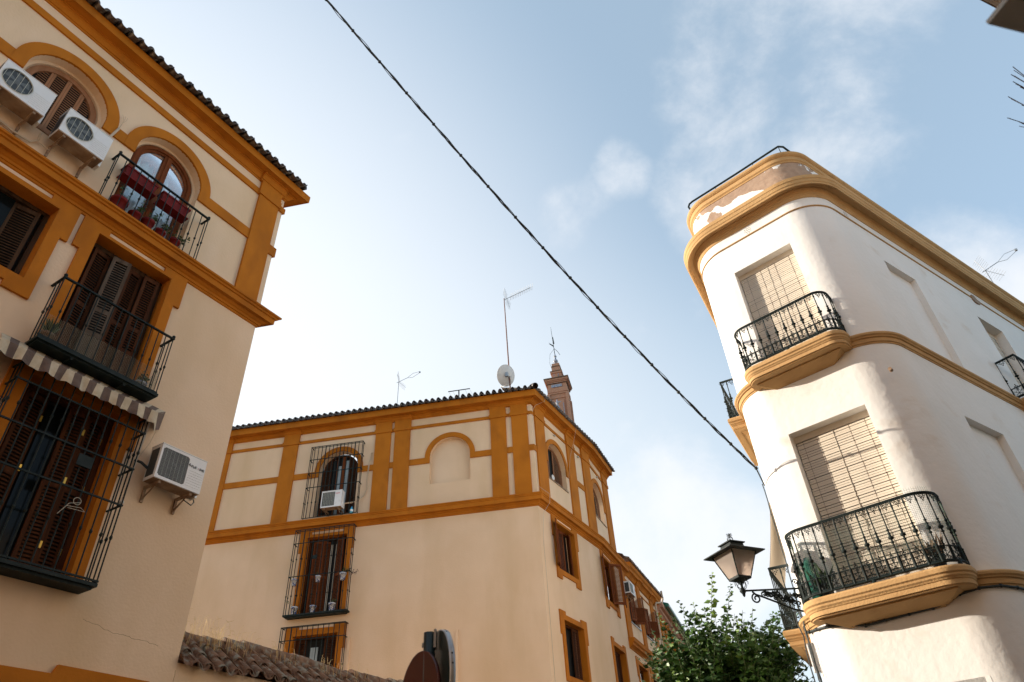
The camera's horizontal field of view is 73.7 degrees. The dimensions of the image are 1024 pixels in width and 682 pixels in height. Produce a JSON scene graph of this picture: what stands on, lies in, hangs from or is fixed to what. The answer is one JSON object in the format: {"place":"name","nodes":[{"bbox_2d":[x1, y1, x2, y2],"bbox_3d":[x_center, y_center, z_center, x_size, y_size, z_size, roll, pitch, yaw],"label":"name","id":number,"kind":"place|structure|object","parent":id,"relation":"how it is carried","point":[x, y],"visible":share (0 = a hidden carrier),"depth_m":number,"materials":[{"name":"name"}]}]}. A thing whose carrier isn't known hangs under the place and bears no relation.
{"place":"outdoors","nodes":[
{"label":"outdoors","id":0,"kind":"place"},
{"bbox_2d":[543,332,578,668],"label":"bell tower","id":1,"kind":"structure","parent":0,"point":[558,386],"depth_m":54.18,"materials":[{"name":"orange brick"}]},
{"bbox_2d":[100,0,1023,681],"label":"sky","id":2,"kind":"structure","parent":0,"point":[598,124],"materials":[{"name":"blue"}]},
{"bbox_2d":[981,0,1001,7],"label":"house","id":3,"kind":"structure","parent":0,"point":[994,3],"depth_m":5.17,"materials":[{"name":"beige paint"}]},
{"bbox_2d":[986,0,1023,32],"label":"roof eaves","id":4,"kind":"object","parent":3,"relation":"attached to","point":[1007,14],"visible":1,"depth_m":1.79,"materials":[{"name":"paint"}]},
{"label":"ground","id":5,"kind":"structure","parent":0,"visible":0},
{"bbox_2d":[0,0,310,681],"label":"corner house","id":6,"kind":"structure","parent":5,"relation":"on","point":[101,588],"depth_m":10.61,"materials":[{"name":"beige paint"}]},
{"bbox_2d":[0,184,49,273],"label":"window","id":7,"kind":"structure","parent":6,"relation":"in","point":[22,223],"depth_m":10.17,"materials":[{"name":"brown wood"}]},
{"bbox_2d":[0,120,54,151],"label":"pipework","id":8,"kind":"object","parent":6,"relation":"attached to","point":[18,134],"visible":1,"depth_m":10.45,"materials":[{"name":"beige plastic"}]},
{"bbox_2d":[0,58,57,135],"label":"air conditioner","id":9,"kind":"object","parent":6,"relation":"attached to","point":[25,97],"visible":1,"depth_m":10.35,"materials":[{"name":"white metal"}]},
{"bbox_2d":[40,317,61,339],"bbox_3d":[-6.487,-0.117,9.542,0.259,0.372,0.266,7,-39,-14],"label":"flower pot","id":10,"kind":"object","parent":6,"relation":"on","point":[49,323],"visible":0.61,"depth_m":9.54,"materials":[{"name":"ceramic"}]},
{"bbox_2d":[0,384,113,573],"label":"window","id":11,"kind":"structure","parent":6,"relation":"in","point":[5,477],"depth_m":9.23,"materials":[{"name":"brown wood"}]},
{"bbox_2d":[58,497,84,512],"bbox_3d":[-5.669,2.144,8.815,0.031,0.293,0.324,-24,-42,25],"label":"clothes hanger","id":12,"kind":"object","parent":11,"relation":"hanging from","point":[73,506],"visible":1,"depth_m":8.86,"materials":[{"name":"beige plastic"}]},
{"bbox_2d":[26,65,95,135],"bbox_3d":[-7.676,-3.905,11.452,0.068,1.710,1.200,-23,-42,23],"label":"window","id":13,"kind":"structure","parent":6,"relation":"in","point":[71,94],"depth_m":11.68,"materials":[{"name":"brown wood"}]},
{"bbox_2d":[44,108,113,177],"bbox_3d":[-7.027,-3.158,11.053,0.432,0.817,0.776,-23,-42,23],"label":"air conditioner","id":14,"kind":"object","parent":6,"relation":"attached to","point":[81,138],"visible":1,"depth_m":10.98,"materials":[{"name":"white metal"}]},
{"bbox_2d":[0,333,164,442],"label":"awning","id":15,"kind":"object","parent":6,"relation":"attached to","point":[12,348],"visible":0.99,"depth_m":9.46,"materials":[{"name":"beige fabric"}]},
{"bbox_2d":[54,243,161,377],"bbox_3d":[-6.482,-0.368,10.870,0.815,2.370,1.215,-4,-38,0],"label":"window","id":16,"kind":"structure","parent":6,"relation":"in","point":[104,273],"depth_m":10.98,"materials":[{"name":"brown wood"}]},
{"bbox_2d":[109,116,127,136],"bbox_3d":[-6.991,-3.783,12.105,0.046,0.756,0.157,-28,-44,28],"label":"cable bundle","id":17,"kind":"object","parent":6,"relation":"attached to","point":[115,132],"visible":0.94,"depth_m":12.05,"materials":[{"name":"beige plastic"}]},
{"bbox_2d":[109,184,129,209],"bbox_3d":[-6.623,-2.394,11.543,0.290,0.589,0.295,-4,-38,0],"label":"flower pot","id":18,"kind":"object","parent":6,"relation":"on","point":[122,202],"visible":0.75,"depth_m":11.41,"materials":[{"name":"red plastic"}]},
{"bbox_2d":[119,435,145,503],"bbox_3d":[-5.437,1.824,9.787,0.054,1.100,0.053,11,-40,-18],"label":"awning crank","id":19,"kind":"object","parent":6,"relation":"attached to","point":[134,467],"visible":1,"depth_m":9.78,"materials":[{"name":"silver metal"}]},
{"bbox_2d":[116,164,158,200],"bbox_3d":[-6.558,-2.823,12.018,0.224,0.321,0.630,-23,-42,23],"label":"planter box","id":20,"kind":"object","parent":6,"relation":"attached to","point":[133,178],"visible":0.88,"depth_m":11.94,"materials":[{"name":"red plastic"}]},
{"bbox_2d":[128,200,146,219],"bbox_3d":[-6.425,-2.178,11.724,0.295,0.449,0.266,-4,-38,0],"label":"flower pot","id":21,"kind":"object","parent":6,"relation":"on","point":[137,214],"visible":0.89,"depth_m":11.63,"materials":[{"name":"red ceramic"}]},
{"bbox_2d":[136,371,149,385],"bbox_3d":[-5.713,0.619,10.548,0.206,0.363,0.247,-4,-38,0],"label":"flower pot","id":22,"kind":"object","parent":6,"relation":"on","point":[140,381],"visible":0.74,"depth_m":10.52,"materials":[{"name":"green ceramic"}]},
{"bbox_2d":[140,212,161,228],"bbox_3d":[-6.303,-2.074,11.909,0.307,0.499,0.249,24,-45,-31],"label":"flower pot","id":23,"kind":"object","parent":6,"relation":"on","point":[145,220],"visible":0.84,"depth_m":11.81,"materials":[{"name":"red plastic"}]},
{"bbox_2d":[114,145,190,239],"bbox_3d":[-6.685,-2.643,12.641,0.819,2.470,1.202,-4,-38,0],"label":"window","id":24,"kind":"structure","parent":6,"relation":"in","point":[156,161],"depth_m":12.84,"materials":[{"name":"red wood"}]},
{"bbox_2d":[153,221,172,236],"bbox_3d":[-6.183,-1.894,12.068,0.297,0.398,0.307,11,-40,-18],"label":"flower pot","id":25,"kind":"object","parent":6,"relation":"on","point":[158,230],"visible":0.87,"depth_m":12.01,"materials":[{"name":"red plastic"}]},
{"bbox_2d":[134,442,207,514],"bbox_3d":[-5.186,2.079,10.307,0.393,0.817,1.023,-23,-42,23],"label":"air conditioner","id":26,"kind":"object","parent":6,"relation":"attached to","point":[174,470],"visible":1,"depth_m":10.28,"materials":[{"name":"white metal"}]},
{"bbox_2d":[153,190,190,223],"bbox_3d":[-6.192,-2.480,12.492,0.224,0.321,0.590,-23,-42,23],"label":"planter box","id":27,"kind":"object","parent":6,"relation":"attached to","point":[169,204],"visible":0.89,"depth_m":12.41,"materials":[{"name":"red plastic"}]},
{"bbox_2d":[168,230,189,246],"bbox_3d":[-6.000,-1.750,12.245,0.345,0.366,0.219,26,-47,-33],"label":"flower pot","id":28,"kind":"object","parent":6,"relation":"on","point":[172,240],"visible":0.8,"depth_m":12.20,"materials":[{"name":"red ceramic"}]},
{"bbox_2d":[173,631,402,681],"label":"garden wall","id":29,"kind":"structure","parent":5,"relation":"on","point":[197,662],"depth_m":10.76,"materials":[{"name":"brown tile"}]},
{"bbox_2d":[183,608,368,681],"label":"dry grass","id":30,"kind":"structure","parent":29,"relation":"on","point":[323,668],"depth_m":10.84,"materials":[{"name":"beige plant"}]},
{"bbox_2d":[186,383,663,681],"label":"corner house","id":31,"kind":"structure","parent":5,"relation":"on","point":[441,527],"depth_m":24.14,"materials":[{"name":"beige paint"}]},
{"bbox_2d":[287,601,297,613],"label":"flower pot","id":32,"kind":"object","parent":31,"relation":"on","point":[292,607],"visible":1,"depth_m":22.54,"materials":[{"name":"white ceramic"}]},
{"bbox_2d":[291,578,297,586],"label":"flower pot","id":33,"kind":"object","parent":31,"relation":"attached to","point":[294,581],"visible":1,"depth_m":23.09,"materials":[{"name":"white ceramic"}]},
{"bbox_2d":[309,605,316,611],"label":"flower pot","id":34,"kind":"object","parent":31,"relation":"on","point":[312,607],"visible":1,"depth_m":22.45,"materials":[{"name":"white ceramic"}]},
{"bbox_2d":[295,635,336,666],"bbox_3d":[-6.289,10.494,21.767,1.504,2.010,0.356,-4,-38,0],"label":"window","id":35,"kind":"structure","parent":31,"relation":"in","point":[324,641],"depth_m":22.18,"materials":[{"name":"brown wood"}]},
{"bbox_2d":[315,571,320,582],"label":"flower pot","id":36,"kind":"object","parent":31,"relation":"hanging from","point":[317,577],"visible":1,"depth_m":23.03,"materials":[{"name":"white ceramic"}]},
{"bbox_2d":[300,536,346,612],"bbox_3d":[-6.432,8.090,23.541,1.494,2.690,0.486,-4,-38,0],"label":"window","id":37,"kind":"structure","parent":31,"relation":"in","point":[336,575],"depth_m":23.63,"materials":[{"name":"brown wood"}]},
{"bbox_2d":[328,598,335,609],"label":"flower pot","id":38,"kind":"object","parent":31,"relation":"on","point":[331,604],"visible":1,"depth_m":22.39,"materials":[{"name":"white ceramic"}]},
{"bbox_2d":[320,489,344,516],"bbox_3d":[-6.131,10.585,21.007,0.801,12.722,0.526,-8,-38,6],"label":"air conditioner","id":39,"kind":"object","parent":31,"relation":"attached to","point":[332,500],"visible":1,"depth_m":24.48,"materials":[{"name":"white plastic"}]},
{"bbox_2d":[318,455,357,515],"bbox_3d":[-6.474,5.420,25.617,1.400,2.510,0.130,-8,-38,6],"label":"window","id":40,"kind":"structure","parent":31,"relation":"in","point":[348,457],"depth_m":25.78,"materials":[{"name":"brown wood"}]},
{"bbox_2d":[345,638,350,669],"bbox_3d":[-5.037,12.585,19.555,0.090,7.680,0.045,-8,-38,6],"label":"conduit","id":41,"kind":"object","parent":31,"relation":"attached to","point":[347,653],"visible":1,"depth_m":21.60,"materials":[{"name":"beige paint"}]},
{"bbox_2d":[340,566,357,580],"bbox_3d":[-5.478,7.789,22.981,0.695,0.449,0.319,-13,-39,12],"label":"flower pot","id":42,"kind":"object","parent":31,"relation":"on","point":[342,575],"visible":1,"depth_m":22.92,"materials":[{"name":"white ceramic"}]},
{"bbox_2d":[344,452,372,503],"bbox_3d":[-5.673,5.062,25.249,0.868,2.113,0.082,2,-38,-7],"label":"cable bundle","id":43,"kind":"object","parent":31,"relation":"attached to","point":[366,481],"visible":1,"depth_m":25.18,"materials":[{"name":"beige"}]},
{"bbox_2d":[397,371,420,402],"bbox_3d":[-4.671,2.470,30.369,1.147,2.641,0.402,-8,-38,6],"label":"television aerial","id":44,"kind":"object","parent":31,"relation":"on","point":[401,380],"visible":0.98,"depth_m":30.92,"materials":[{"name":"metal"}]},
{"bbox_2d":[455,630,458,681],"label":"conduit","id":45,"kind":"object","parent":31,"relation":"attached to","point":[457,653],"visible":1,"depth_m":21.04,"materials":[{"name":"beige paint"}]},
{"bbox_2d":[448,388,472,396],"bbox_3d":[-1.933,3.530,30.863,0.980,1.301,3.105,-11,-38,10],"label":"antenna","id":46,"kind":"object","parent":31,"relation":"on","point":[459,391],"visible":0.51,"depth_m":30.05,"materials":[{"name":"metal"}]},
{"bbox_2d":[503,283,532,386],"bbox_3d":[0.410,-0.033,29.851,1.490,6.269,0.447,-10,-38,8],"label":"television aerial","id":47,"kind":"object","parent":31,"relation":"on","point":[505,322],"visible":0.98,"depth_m":30.99,"materials":[{"name":"metal"}]},
{"bbox_2d":[497,364,514,387],"bbox_3d":[-0.261,1.475,28.771,0.742,0.896,0.711,-4,-38,0],"label":"satellite dish","id":48,"kind":"object","parent":47,"relation":"attached to","point":[504,372],"visible":0.98,"depth_m":28.68,"materials":[{"name":"paint"}]},
{"bbox_2d":[532,400,554,674],"bbox_3d":[1.279,6.467,23.131,0.633,11.101,0.134,8,-39,-14],"label":"corner wire","id":49,"kind":"object","parent":31,"relation":"attached to","point":[543,540],"visible":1,"depth_m":22.97,"materials":[{"name":"beige"}]},
{"bbox_2d":[547,447,562,486],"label":"window","id":50,"kind":"structure","parent":31,"relation":"in","point":[554,470],"depth_m":26.57,"materials":[{"name":"brown wood"}]},
{"bbox_2d":[555,518,573,575],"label":"window","id":51,"kind":"structure","parent":31,"relation":"in","point":[562,539],"depth_m":24.60,"materials":[{"name":"red wood"}]},
{"bbox_2d":[565,624,585,681],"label":"window","id":52,"kind":"structure","parent":31,"relation":"in","point":[571,633],"depth_m":22.58,"materials":[{"name":"brown wood"}]},
{"bbox_2d":[593,488,600,518],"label":"window","id":53,"kind":"structure","parent":31,"relation":"in","point":[595,501],"depth_m":29.67,"materials":[{"name":"brown wood"}]},
{"bbox_2d":[602,553,611,601],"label":"window","id":54,"kind":"structure","parent":31,"relation":"in","point":[607,582],"depth_m":27.50,"materials":[{"name":"red wood"}]},
{"bbox_2d":[615,651,622,681],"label":"window","id":55,"kind":"structure","parent":31,"relation":"in","point":[619,669],"depth_m":25.75,"materials":[{"name":"brown wood"}]},
{"bbox_2d":[623,580,635,601],"bbox_3d":[4.978,10.690,28.999,0.346,0.752,0.811,-17,-40,17],"label":"air conditioner","id":56,"kind":"object","parent":31,"relation":"attached to","point":[629,589],"visible":0.98,"depth_m":28.85,"materials":[{"name":"white plastic"}]},
{"bbox_2d":[628,597,646,624],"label":"balcony","id":57,"kind":"structure","parent":31,"relation":"in","point":[639,613],"depth_m":29.51,"materials":[{"name":"red wood"}]},
{"bbox_2d":[644,608,659,637],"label":"balcony","id":58,"kind":"structure","parent":31,"relation":"in","point":[651,622],"depth_m":31.35,"materials":[{"name":"red wood"}]},
{"bbox_2d":[655,591,665,660],"bbox_3d":[7.513,15.859,31.954,0.128,8.421,1.112,-26,-43,26],"label":"downpipe","id":59,"kind":"object","parent":31,"relation":"attached to","point":[658,617],"visible":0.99,"depth_m":33.34,"materials":[{"name":"beige metal"}]},
{"bbox_2d":[403,629,455,681],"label":"road sign","id":60,"kind":"object","parent":5,"relation":"on","point":[434,660],"visible":1,"depth_m":4.22,"materials":[{"name":"grey metal"}]},
{"bbox_2d":[657,601,685,659],"bbox_3d":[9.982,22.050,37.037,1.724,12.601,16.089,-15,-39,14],"label":"house","id":61,"kind":"structure","parent":5,"relation":"on","point":[665,611],"depth_m":35.41,"materials":[{"name":"beige paint"}]},
{"bbox_2d":[637,572,814,681],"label":"orange tree","id":62,"kind":"object","parent":5,"relation":"on","point":[718,655],"visible":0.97,"depth_m":11.98,"materials":[{"name":"green plant"}]},
{"bbox_2d":[684,146,1023,681],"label":"corner house","id":63,"kind":"structure","parent":5,"relation":"on","point":[874,351],"depth_m":11.08,"materials":[{"name":"white paint"}]},
{"bbox_2d":[325,0,793,586],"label":"overhead cable","id":64,"kind":"object","parent":63,"relation":"attached to","point":[663,376],"visible":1,"depth_m":11.15,"materials":[{"name":"black rubber"}]},
{"bbox_2d":[703,533,805,613],"bbox_3d":[3.705,3.623,10.513,1.191,1.320,0.686,11,-40,-18],"label":"street lamp","id":65,"kind":"object","parent":63,"relation":"attached to","point":[732,559],"visible":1,"depth_m":10.38,"materials":[{"name":"dark iron"},{"name":"frosted glass"}]},
{"bbox_2d":[769,502,785,587],"bbox_3d":[4.806,3.591,12.441,0.393,1.553,1.280,-21,-41,21],"label":"hanging blind","id":66,"kind":"object","parent":63,"relation":"hanging from","point":[776,557],"visible":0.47,"depth_m":12.17,"materials":[{"name":"beige fabric"}]},
{"bbox_2d":[739,249,826,358],"bbox_3d":[4.996,-0.536,12.522,1.155,2.468,0.066,-31,-45,31],"label":"window","id":67,"kind":"structure","parent":63,"relation":"in","point":[779,281],"depth_m":12.71,"materials":[{"name":"beige"}]},
{"bbox_2d":[789,587,821,681],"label":"downpipe","id":68,"kind":"object","parent":63,"relation":"attached to","point":[813,658],"visible":0.93,"depth_m":9.91,"materials":[{"name":"white metal"}]},
{"bbox_2d":[803,557,822,598],"bbox_3d":[4.341,3.431,9.832,0.198,0.620,0.198,-4,-38,0],"label":"potted plant","id":69,"kind":"object","parent":63,"relation":"on","point":[811,574],"visible":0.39,"depth_m":9.82,"materials":[{"name":"green plant"}]},
{"bbox_2d":[807,563,833,595],"bbox_3d":[4.392,3.371,9.623,0.287,0.454,0.278,5,-38,-11],"label":"potted plant","id":70,"kind":"object","parent":63,"relation":"on","point":[822,586],"visible":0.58,"depth_m":9.60,"materials":[{"name":"green plant"}]},
{"bbox_2d":[793,410,933,589],"bbox_3d":[5.223,2.438,10.210,1.257,2.755,0.066,-31,-45,31],"label":"window","id":71,"kind":"structure","parent":63,"relation":"in","point":[847,466],"depth_m":10.36,"materials":[{"name":"beige"}]},
{"bbox_2d":[807,583,1023,633],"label":"wall cable","id":72,"kind":"object","parent":63,"relation":"attached to","point":[1017,587],"depth_m":8.95,"materials":[{"name":"black rubber"}]},
{"bbox_2d":[912,532,946,566],"bbox_3d":[5.505,2.739,8.889,0.230,0.448,0.404,17,-42,-25],"label":"potted plant","id":73,"kind":"object","parent":63,"relation":"on","point":[937,554],"visible":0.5,"depth_m":8.86,"materials":[{"name":"green plant"}]},
{"bbox_2d":[974,248,1017,281],"bbox_3d":[13.811,-1.728,18.919,1.091,1.888,0.382,-19,-40,20],"label":"television aerial","id":74,"kind":"object","parent":63,"relation":"on","point":[1015,249],"visible":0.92,"depth_m":19.30,"materials":[{"name":"metal"}]},
{"bbox_2d":[987,332,1023,391],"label":"window","id":75,"kind":"structure","parent":63,"relation":"in","point":[992,337],"depth_m":15.09,"materials":[{"name":"white"}]},
{"bbox_2d":[1007,67,1023,126],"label":"bare tree","id":76,"kind":"object","parent":5,"relation":"on","point":[1022,87],"visible":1,"depth_m":4.63,"materials":[{"name":"plant"}]}
]}

